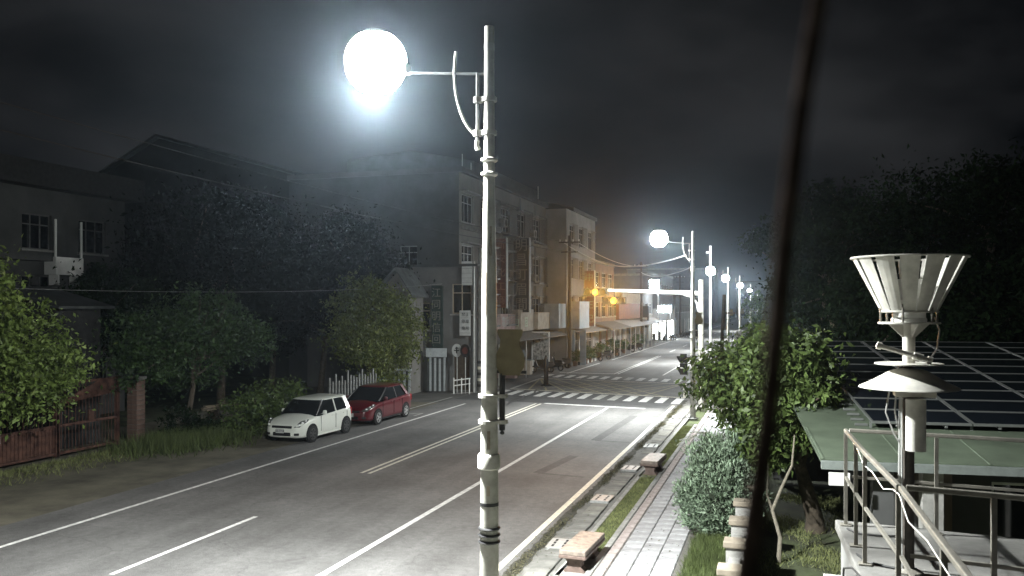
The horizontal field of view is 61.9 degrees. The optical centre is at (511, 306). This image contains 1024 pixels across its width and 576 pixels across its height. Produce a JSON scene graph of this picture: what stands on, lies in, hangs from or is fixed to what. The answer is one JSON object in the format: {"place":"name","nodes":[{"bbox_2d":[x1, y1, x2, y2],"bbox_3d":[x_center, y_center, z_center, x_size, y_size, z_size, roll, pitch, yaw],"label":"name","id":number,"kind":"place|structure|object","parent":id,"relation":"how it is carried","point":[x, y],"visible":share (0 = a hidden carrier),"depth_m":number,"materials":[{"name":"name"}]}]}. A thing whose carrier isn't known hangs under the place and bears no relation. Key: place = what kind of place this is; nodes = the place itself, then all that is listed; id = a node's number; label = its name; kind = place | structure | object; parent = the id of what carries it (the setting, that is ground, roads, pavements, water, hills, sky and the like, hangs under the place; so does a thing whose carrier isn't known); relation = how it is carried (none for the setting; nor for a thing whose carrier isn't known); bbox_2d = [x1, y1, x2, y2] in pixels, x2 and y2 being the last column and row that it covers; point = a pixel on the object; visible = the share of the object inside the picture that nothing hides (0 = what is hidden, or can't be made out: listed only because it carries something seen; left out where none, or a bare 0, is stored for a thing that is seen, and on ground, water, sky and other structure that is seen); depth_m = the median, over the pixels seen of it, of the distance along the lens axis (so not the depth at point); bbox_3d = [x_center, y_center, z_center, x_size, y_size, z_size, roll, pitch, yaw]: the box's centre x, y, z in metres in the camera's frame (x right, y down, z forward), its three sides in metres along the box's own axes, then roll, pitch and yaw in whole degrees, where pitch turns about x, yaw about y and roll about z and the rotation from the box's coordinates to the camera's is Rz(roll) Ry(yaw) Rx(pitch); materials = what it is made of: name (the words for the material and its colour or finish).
{"place":"outdoors","nodes":[
{"label":"outdoors","id":0,"kind":"place"},
{"bbox_2d":[0,398,435,525],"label":"road shoulder","id":1,"kind":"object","parent":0,"point":[39,496],"visible":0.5,"depth_m":25.53},
{"bbox_2d":[0,233,116,441],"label":"broadleaf tree","id":2,"kind":"object","parent":1,"relation":"on","point":[45,365],"visible":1,"depth_m":24.44,"materials":[{"name":"green plant"}]},
{"bbox_2d":[3,285,114,448],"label":"shed","id":3,"kind":"structure","parent":1,"relation":"on","point":[85,324],"depth_m":30.53,"materials":[{"name":"black metal"}]},
{"bbox_2d":[0,376,119,466],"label":"rusty gate","id":4,"kind":"structure","parent":1,"relation":"on","point":[30,444],"depth_m":27.95,"materials":[{"name":"metal"}]},
{"bbox_2d":[0,419,266,487],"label":"verge grass","id":5,"kind":"structure","parent":1,"relation":"on","point":[27,468],"depth_m":26.61,"materials":[{"name":"plant"}]},
{"bbox_2d":[127,376,146,443],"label":"gate pillar","id":6,"kind":"structure","parent":1,"relation":"on","point":[136,410],"depth_m":30.83,"materials":[{"name":"brown brick"}]},
{"bbox_2d":[74,416,270,461],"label":"weeds","id":7,"kind":"object","parent":1,"relation":"on","point":[164,442],"visible":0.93,"depth_m":29.98,"materials":[{"name":"green plant"}]},
{"bbox_2d":[154,402,225,433],"bbox_3d":[-12.020,4.240,32.203,2.576,1.710,3.032,0,0,18],"label":"shrub","id":8,"kind":"object","parent":1,"relation":"on","point":[193,419],"visible":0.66,"depth_m":31.68,"materials":[{"name":"green plant"}]},
{"bbox_2d":[91,279,291,420],"bbox_3d":[-13.069,1.906,33.222,6.989,6.487,9.814,0,0,18],"label":"broadleaf tree","id":9,"kind":"object","parent":1,"relation":"on","point":[197,336],"visible":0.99,"depth_m":32.26,"materials":[{"name":"green plant"}]},
{"bbox_2d":[201,400,255,424],"bbox_3d":[-11.279,4.428,34.181,0.783,1.145,2.534,0,0,38],"label":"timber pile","id":10,"kind":"object","parent":1,"relation":"on","point":[207,408],"visible":0.38,"depth_m":33.39,"materials":[{"name":"brown wood"}]},
{"bbox_2d":[199,374,311,437],"bbox_3d":[-9.770,3.973,34.415,3.207,2.301,6.314,0,0,18],"label":"shrub","id":11,"kind":"object","parent":1,"relation":"on","point":[260,410],"visible":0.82,"depth_m":33.35,"materials":[{"name":"green plant"}]},
{"bbox_2d":[267,393,351,442],"bbox_3d":[-7.745,4.258,32.674,1.982,1.525,3.743,0,0,20],"label":"parked car","id":12,"kind":"object","parent":1,"relation":"on","point":[310,418],"visible":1,"depth_m":32.04,"materials":[{"name":"white paint"}]},
{"bbox_2d":[328,368,376,395],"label":"stake fence","id":13,"kind":"object","parent":1,"relation":"on","point":[353,382],"visible":0.45,"depth_m":40.72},
{"bbox_2d":[310,265,435,380],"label":"broadleaf tree","id":14,"kind":"object","parent":1,"relation":"on","point":[371,337],"visible":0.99,"depth_m":43.70,"materials":[{"name":"green plant"}]},
{"bbox_2d":[346,382,411,424],"bbox_3d":[-6.058,4.247,37.489,2.038,1.545,4.342,0,0,19],"label":"parked car","id":15,"kind":"object","parent":1,"relation":"on","point":[376,403],"visible":0.71,"depth_m":36.83,"materials":[{"name":"red paint"}]},
{"bbox_2d":[357,362,415,388],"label":"shrub","id":16,"kind":"object","parent":1,"relation":"on","point":[391,378],"visible":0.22,"depth_m":44.14,"materials":[{"name":"green plant"}]},
{"bbox_2d":[0,319,755,575],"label":"road","id":17,"kind":"structure","parent":0,"point":[397,495],"depth_m":22.41,"materials":[{"name":"asphalt"}]},
{"bbox_2d":[462,261,474,310],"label":"notice board","id":18,"kind":"object","parent":17,"relation":"on","point":[466,275],"visible":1,"depth_m":49.36,"materials":[{"name":"metal"}]},
{"bbox_2d":[477,248,481,391],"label":"utility pole","id":19,"kind":"object","parent":17,"relation":"on","point":[479,361],"visible":0.69,"depth_m":49.65,"materials":[{"name":"concrete"}]},
{"bbox_2d":[559,235,579,366],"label":"utility pole","id":20,"kind":"object","parent":17,"relation":"on","point":[569,242],"visible":0.96,"depth_m":70.01,"materials":[{"name":"white paint"}]},
{"bbox_2d":[0,101,557,240],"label":"overhead cable","id":21,"kind":"object","parent":20,"relation":"attached to","point":[226,164],"visible":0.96,"depth_m":29.71,"materials":[{"name":"black plastic"}]},
{"bbox_2d":[0,129,572,251],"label":"overhead cable","id":22,"kind":"object","parent":20,"relation":"attached to","point":[232,185],"visible":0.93,"depth_m":28.94,"materials":[{"name":"black plastic"}]},
{"bbox_2d":[571,330,585,364],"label":"white panel wall","id":23,"kind":"structure","parent":17,"relation":"on","point":[582,347],"depth_m":70.85,"materials":[{"name":"paint"}]},
{"bbox_2d":[636,262,648,334],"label":"utility pole","id":24,"kind":"object","parent":17,"relation":"on","point":[641,320],"visible":0.61,"depth_m":105.98,"materials":[{"name":"white paint"}]},
{"bbox_2d":[0,317,869,575],"bbox_3d":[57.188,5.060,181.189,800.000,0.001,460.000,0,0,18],"label":"ground","id":25,"kind":"structure","parent":0,"point":[770,538],"depth_m":23.05,"materials":[{"name":"plant"}]},
{"bbox_2d":[0,153,143,429],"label":"apartment block","id":26,"kind":"structure","parent":25,"relation":"on","point":[55,214],"depth_m":36.84,"materials":[{"name":"grey concrete"}]},
{"bbox_2d":[22,275,48,286],"bbox_3d":[-20.217,-0.450,36.110,0.064,1.700,1.500,0,0,18],"label":"window","id":27,"kind":"structure","parent":26,"relation":"in","point":[36,280],"depth_m":36.21,"materials":[{"name":"black glass"}]},
{"bbox_2d":[20,212,53,252],"bbox_3d":[-20.114,-3.105,36.077,0.280,1.590,1.660,0,0,18],"label":"window","id":28,"kind":"structure","parent":26,"relation":"in","point":[35,227],"depth_m":36.17,"materials":[{"name":"black glass"}]},
{"bbox_2d":[77,219,108,256],"bbox_3d":[-19.196,-3.105,38.986,0.280,1.590,1.760,0,0,18],"label":"window","id":29,"kind":"structure","parent":26,"relation":"in","point":[94,237],"depth_m":39.16,"materials":[{"name":"black glass"}]},
{"bbox_2d":[0,255,191,372],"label":"tall tree","id":30,"kind":"object","parent":25,"relation":"on","point":[91,281],"visible":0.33,"depth_m":34.85,"materials":[{"name":"green plant"}]},
{"bbox_2d":[99,134,304,377],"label":"gabled hall","id":31,"kind":"structure","parent":25,"relation":"on","point":[157,157],"depth_m":61.89,"materials":[{"name":"paint"}]},
{"bbox_2d":[70,164,362,403],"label":"tall tree","id":32,"kind":"object","parent":25,"relation":"on","point":[206,255],"visible":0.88,"depth_m":40.56,"materials":[{"name":"green plant"}]},
{"bbox_2d":[503,398,697,575],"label":"roadside drain","id":33,"kind":"object","parent":25,"relation":"on","point":[540,563],"visible":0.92,"depth_m":21.16,"materials":[{"name":"concrete"}]},
{"bbox_2d":[499,404,682,575],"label":"leaf litter","id":34,"kind":"object","parent":33,"relation":"on","point":[640,445],"visible":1,"depth_m":21.36,"materials":[{"name":"plant"}]},
{"bbox_2d":[553,399,704,575],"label":"kerb","id":35,"kind":"object","parent":25,"relation":"on","point":[616,503],"depth_m":22.54,"materials":[{"name":"concrete"}]},
{"bbox_2d":[583,279,703,406],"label":"traffic signal","id":36,"kind":"object","parent":35,"relation":"on","point":[699,293],"visible":0.95,"depth_m":42.80,"materials":[{"name":"white paint"}]},
{"bbox_2d":[583,424,696,575],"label":"kerb","id":37,"kind":"structure","parent":25,"relation":"on","point":[606,548],"depth_m":19.94,"materials":[{"name":"concrete"}]},
{"bbox_2d":[627,268,717,322],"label":"distant building","id":38,"kind":"structure","parent":25,"relation":"on","point":[700,273],"depth_m":256.02,"materials":[{"name":"concrete"}]},
{"bbox_2d":[650,230,702,418],"bbox_3d":[7.358,0.785,38.155,2.334,8.430,0.768,0,0,18],"label":"street lamp","id":39,"kind":"object","parent":25,"relation":"on","point":[659,238],"visible":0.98,"depth_m":37.88,"materials":[{"name":"metal"}]},
{"bbox_2d":[677,353,689,374],"bbox_3d":[7.680,2.585,38.053,0.640,0.930,0.260,0,0,18],"label":"pedestrian signal","id":40,"kind":"object","parent":39,"relation":"attached to","point":[679,368],"visible":0.69,"depth_m":37.96,"materials":[{"name":"black metal"}]},
{"bbox_2d":[706,267,732,341],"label":"street lamp","id":41,"kind":"object","parent":25,"relation":"on","point":[727,282],"visible":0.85,"depth_m":73.26,"materials":[{"name":"metal"}]},
{"bbox_2d":[670,424,773,536],"bbox_3d":[4.567,3.807,18.600,2.192,2.450,2.272,0,0,18],"label":"silver shrub","id":42,"kind":"object","parent":25,"relation":"on","point":[715,484],"visible":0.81,"depth_m":18.14,"materials":[{"name":"green plant"}]},
{"bbox_2d":[720,295,734,347],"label":"leaning post","id":43,"kind":"object","parent":25,"relation":"on","point":[723,316],"visible":0.57,"depth_m":44.66,"materials":[{"name":"metal"}]},
{"bbox_2d":[722,275,743,330],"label":"street lamp","id":44,"kind":"object","parent":25,"relation":"on","point":[741,311],"visible":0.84,"depth_m":92.78,"materials":[{"name":"metal"}]},
{"bbox_2d":[670,322,801,445],"bbox_3d":[5.558,2.780,20.572,3.562,4.840,3.196,0,0,40],"label":"garden tree","id":45,"kind":"object","parent":25,"relation":"on","point":[710,381],"visible":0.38,"depth_m":20.31,"materials":[{"name":"green plant"}]},
{"bbox_2d":[736,290,769,330],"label":"lit tree","id":46,"kind":"object","parent":25,"relation":"on","point":[754,303],"visible":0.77,"depth_m":112.52,"materials":[{"name":"green plant"}]},
{"bbox_2d":[736,281,770,319],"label":"distant building","id":47,"kind":"structure","parent":25,"relation":"on","point":[744,292],"depth_m":318.21,"materials":[{"name":"paint"}]},
{"bbox_2d":[731,210,825,336],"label":"tree","id":48,"kind":"object","parent":25,"relation":"on","point":[755,246],"visible":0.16,"depth_m":62.82,"materials":[{"name":"green plant"}]},
{"bbox_2d":[734,0,827,575],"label":"dark strut","id":49,"kind":"object","parent":25,"relation":"on","point":[755,508],"visible":1,"depth_m":0.42,"materials":[{"name":"metal"}]},
{"bbox_2d":[768,435,794,562],"bbox_3d":[5.310,3.801,16.865,0.549,2.504,0.262,0,0,18],"label":"bare sapling","id":50,"kind":"object","parent":25,"relation":"on","point":[779,544],"visible":0.82,"depth_m":16.85,"materials":[{"name":"beige plant"}]},
{"bbox_2d":[716,319,870,533],"bbox_3d":[5.889,2.728,17.795,2.967,4.943,2.770,0,0,-15],"label":"garden tree","id":51,"kind":"object","parent":25,"relation":"on","point":[809,379],"visible":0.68,"depth_m":17.50,"materials":[{"name":"green plant"}]},
{"bbox_2d":[758,491,848,575],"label":"yard grass","id":52,"kind":"structure","parent":25,"relation":"on","point":[816,548],"depth_m":18.29,"materials":[{"name":"plant"}]},
{"bbox_2d":[751,188,881,340],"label":"tree","id":53,"kind":"object","parent":25,"relation":"on","point":[773,228],"visible":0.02,"depth_m":54.13,"materials":[{"name":"green plant"}]},
{"bbox_2d":[741,205,919,340],"bbox_3d":[14.224,0.353,37.560,8.041,9.595,8.306,0,0,18],"label":"tree","id":54,"kind":"object","parent":25,"relation":"on","point":[813,257],"visible":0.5,"depth_m":36.49,"materials":[{"name":"green plant"}]},
{"bbox_2d":[769,156,947,336],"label":"tree","id":55,"kind":"object","parent":25,"relation":"on","point":[829,203],"visible":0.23,"depth_m":47.58,"materials":[{"name":"green plant"}]},
{"bbox_2d":[773,383,1023,538],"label":"building","id":56,"kind":"structure","parent":25,"relation":"on","point":[983,463],"depth_m":14.10,"materials":[{"name":"green paint"}]},
{"bbox_2d":[816,341,1023,430],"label":"solar array","id":57,"kind":"object","parent":56,"relation":"on","point":[987,378],"visible":0.66,"depth_m":18.73,"materials":[{"name":"glass"}]},
{"bbox_2d":[992,482,1023,538],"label":"window","id":58,"kind":"structure","parent":56,"relation":"in","point":[1010,513],"depth_m":14.12,"materials":[{"name":"white paint"}]},
{"bbox_2d":[812,220,1021,341],"bbox_3d":[15.851,0.924,32.652,8.392,8.452,8.393,0,0,18],"label":"tree","id":59,"kind":"object","parent":25,"relation":"on","point":[854,290],"visible":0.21,"depth_m":32.33,"materials":[{"name":"green plant"}]},
{"bbox_2d":[823,520,1023,575],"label":"platform","id":60,"kind":"structure","parent":25,"relation":"on","point":[975,547],"depth_m":8.77,"materials":[{"name":"grey paint"}]},
{"bbox_2d":[840,429,901,575],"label":"railing","id":61,"kind":"object","parent":60,"relation":"on","point":[894,482],"visible":0.97,"depth_m":8.24,"materials":[{"name":"silver metal"}]},
{"bbox_2d":[849,430,949,575],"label":"loose cable","id":62,"kind":"object","parent":61,"relation":"attached to","point":[906,517],"visible":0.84,"depth_m":6.06,"materials":[{"name":"white paint"}]},
{"bbox_2d":[850,253,970,575],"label":"rain gauge","id":63,"kind":"object","parent":60,"relation":"on","point":[913,298],"visible":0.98,"depth_m":7.83,"materials":[{"name":"silver metal"}]},
{"bbox_2d":[898,486,973,575],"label":"railing","id":64,"kind":"object","parent":60,"relation":"on","point":[947,551],"visible":1,"depth_m":5.18,"materials":[{"name":"beige metal"}]},
{"bbox_2d":[849,428,1023,535],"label":"railing","id":65,"kind":"object","parent":60,"relation":"on","point":[936,483],"visible":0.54,"depth_m":9.32,"materials":[{"name":"silver metal"}]},
{"bbox_2d":[906,485,1023,575],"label":"railing","id":66,"kind":"object","parent":60,"relation":"on","point":[993,565],"visible":0.86,"depth_m":6.41,"materials":[{"name":"silver metal"}]},
{"bbox_2d":[834,143,1020,341],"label":"tree","id":67,"kind":"object","parent":25,"relation":"on","point":[867,219],"visible":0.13,"depth_m":40.12,"materials":[{"name":"green plant"}]},
{"bbox_2d":[861,139,1023,301],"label":"tree","id":68,"kind":"object","parent":25,"relation":"on","point":[958,227],"visible":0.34,"depth_m":35.51,"materials":[{"name":"green plant"}]},
{"bbox_2d":[933,137,1023,266],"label":"tree","id":69,"kind":"object","parent":25,"relation":"on","point":[1011,222],"visible":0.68,"depth_m":34.27,"materials":[{"name":"green plant"}]},
{"bbox_2d":[226,328,697,402],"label":"side pavement","id":70,"kind":"structure","parent":0,"point":[429,396],"depth_m":49.48,"materials":[{"name":"concrete"}]},
{"bbox_2d":[205,186,334,388],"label":"tall tree","id":71,"kind":"object","parent":70,"relation":"on","point":[284,217],"visible":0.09,"depth_m":51.34,"materials":[{"name":"green plant"}]},
{"bbox_2d":[206,224,398,393],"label":"tall tree","id":72,"kind":"object","parent":70,"relation":"on","point":[302,326],"visible":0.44,"depth_m":46.54,"materials":[{"name":"green plant"}]},
{"bbox_2d":[290,191,434,387],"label":"tall tree","id":73,"kind":"object","parent":70,"relation":"on","point":[345,225],"visible":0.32,"depth_m":50.40,"materials":[{"name":"green plant"}]},
{"bbox_2d":[307,264,479,391],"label":"corner house","id":74,"kind":"structure","parent":70,"relation":"on","point":[450,298],"depth_m":50.07,"materials":[{"name":"grey paint"}]},
{"bbox_2d":[423,303,430,330],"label":"window","id":75,"kind":"structure","parent":74,"relation":"in","point":[425,310],"depth_m":50.59,"materials":[{"name":"black glass"}]},
{"bbox_2d":[450,284,471,314],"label":"window","id":76,"kind":"structure","parent":74,"relation":"in","point":[461,293],"depth_m":49.95,"materials":[{"name":"black glass"}]},
{"bbox_2d":[454,354,469,389],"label":"door","id":77,"kind":"structure","parent":74,"relation":"in","point":[461,360],"depth_m":49.94,"materials":[{"name":"metal"}]},
{"bbox_2d":[391,369,411,392],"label":"sheet fence","id":78,"kind":"object","parent":70,"relation":"on","point":[408,384],"visible":0.31,"depth_m":47.81,"materials":[{"name":"metal"}]},
{"bbox_2d":[380,267,428,393],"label":"gabled hut","id":79,"kind":"object","parent":70,"relation":"on","point":[405,276],"visible":0.47,"depth_m":48.91,"materials":[{"name":"paint"}]},
{"bbox_2d":[287,151,567,385],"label":"shop house","id":80,"kind":"structure","parent":70,"relation":"on","point":[443,187],"depth_m":55.93,"materials":[{"name":"grey concrete"}]},
{"bbox_2d":[401,246,416,264],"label":"window","id":81,"kind":"structure","parent":80,"relation":"in","point":[409,250],"depth_m":53.87,"materials":[{"name":"glass"}]},
{"bbox_2d":[461,241,480,260],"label":"window","id":82,"kind":"structure","parent":80,"relation":"in","point":[466,250],"depth_m":54.41,"materials":[{"name":"glass"}]},
{"bbox_2d":[461,190,480,224],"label":"window","id":83,"kind":"structure","parent":80,"relation":"in","point":[466,200],"depth_m":54.41,"materials":[{"name":"metal"}]},
{"bbox_2d":[500,204,515,234],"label":"window","id":84,"kind":"structure","parent":80,"relation":"in","point":[504,212],"depth_m":61.68,"materials":[{"name":"metal"}]},
{"bbox_2d":[518,210,530,237],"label":"window","id":85,"kind":"structure","parent":80,"relation":"in","point":[523,212],"depth_m":65.68,"materials":[{"name":"metal"}]},
{"bbox_2d":[426,348,446,390],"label":"sheet fence","id":86,"kind":"object","parent":70,"relation":"on","point":[437,352],"visible":0.99,"depth_m":49.32,"materials":[{"name":"metal"}]},
{"bbox_2d":[452,344,460,392],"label":"round sign","id":87,"kind":"object","parent":70,"relation":"on","point":[456,353],"visible":1,"depth_m":49.16,"materials":[{"name":"white"}]},
{"bbox_2d":[460,344,469,393],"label":"round sign","id":88,"kind":"object","parent":70,"relation":"on","point":[465,350],"visible":1,"depth_m":48.82,"materials":[{"name":"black metal"}]},
{"bbox_2d":[460,311,474,392],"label":"notice board","id":89,"kind":"object","parent":70,"relation":"on","point":[465,323],"visible":1,"depth_m":49.32,"materials":[{"name":"metal"}]},
{"bbox_2d":[532,331,549,370],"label":"notice case","id":90,"kind":"object","parent":70,"relation":"on","point":[540,348],"visible":0.77,"depth_m":65.37,"materials":[{"name":"white paint"}]},
{"bbox_2d":[545,202,607,365],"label":"pale house","id":91,"kind":"structure","parent":70,"relation":"on","point":[564,222],"depth_m":72.54,"materials":[{"name":"paint"}]},
{"bbox_2d":[588,231,595,251],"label":"window","id":92,"kind":"structure","parent":91,"relation":"in","point":[591,236],"depth_m":80.47,"materials":[{"name":"metal"}]},
{"bbox_2d":[595,260,630,357],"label":"shop row house","id":93,"kind":"structure","parent":70,"relation":"on","point":[604,317],"depth_m":88.06,"materials":[{"name":"beige concrete"}]},
{"bbox_2d":[614,292,655,350],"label":"shop row house","id":94,"kind":"structure","parent":70,"relation":"on","point":[628,313],"depth_m":100.99,"materials":[{"name":"concrete"}]},
{"bbox_2d":[620,292,665,342],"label":"shop row house","id":95,"kind":"structure","parent":70,"relation":"on","point":[646,299],"depth_m":119.60,"materials":[{"name":"grey paint"}]},
{"bbox_2d":[652,309,674,340],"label":"lit shop","id":96,"kind":"structure","parent":70,"relation":"on","point":[664,316],"depth_m":123.94,"materials":[{"name":"grey paint"}]},
{"bbox_2d":[0,0,1023,316],"label":"sky","id":97,"kind":"structure","parent":0,"point":[641,118],"materials":[{"name":"black"}]},
{"bbox_2d":[594,425,692,551],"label":"verge","id":98,"kind":"structure","parent":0,"point":[623,504],"depth_m":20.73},
{"bbox_2d":[345,25,525,575],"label":"street lamp","id":99,"kind":"object","parent":98,"relation":"on","point":[375,60],"visible":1,"depth_m":10.15,"materials":[{"name":"metal"}]},
{"bbox_2d":[555,531,604,575],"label":"bench","id":100,"kind":"object","parent":98,"relation":"on","point":[579,552],"visible":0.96,"depth_m":15.95,"materials":[{"name":"beige stone"}]},
{"bbox_2d":[639,453,666,476],"bbox_3d":[4.234,4.763,25.509,0.600,0.505,1.700,0,0,21],"label":"bench","id":101,"kind":"object","parent":98,"relation":"on","point":[651,463],"visible":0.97,"depth_m":25.00,"materials":[{"name":"beige stone"}]},
{"bbox_2d":[614,273,672,308],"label":"shop row house","id":102,"kind":"structure","parent":0,"point":[627,281],"depth_m":134.66,"materials":[{"name":"concrete"}]},
{"bbox_2d":[591,405,732,575],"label":"sidewalk","id":103,"kind":"structure","parent":0,"point":[639,532],"depth_m":18.19,"materials":[{"name":"grey stone"}]},
{"bbox_2d":[706,246,711,407],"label":"slim pole","id":104,"kind":"object","parent":103,"relation":"on","point":[710,293],"visible":0.65,"depth_m":41.00,"materials":[{"name":"metal"}]},
{"bbox_2d":[673,296,697,334],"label":"shop row house","id":105,"kind":"structure","parent":0,"point":[686,313],"depth_m":160.90,"materials":[{"name":"grey paint"}]},
{"label":"lawn","id":106,"kind":"structure","parent":0,"visible":0},
{"bbox_2d":[676,530,730,575],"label":"tall grass","id":107,"kind":"structure","parent":106,"relation":"on","point":[707,555],"depth_m":16.38,"materials":[{"name":"plant"}]},
{"bbox_2d":[716,485,747,575],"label":"garden wall","id":108,"kind":"structure","parent":106,"relation":"on","point":[730,545],"depth_m":13.85,"materials":[{"name":"stone"}]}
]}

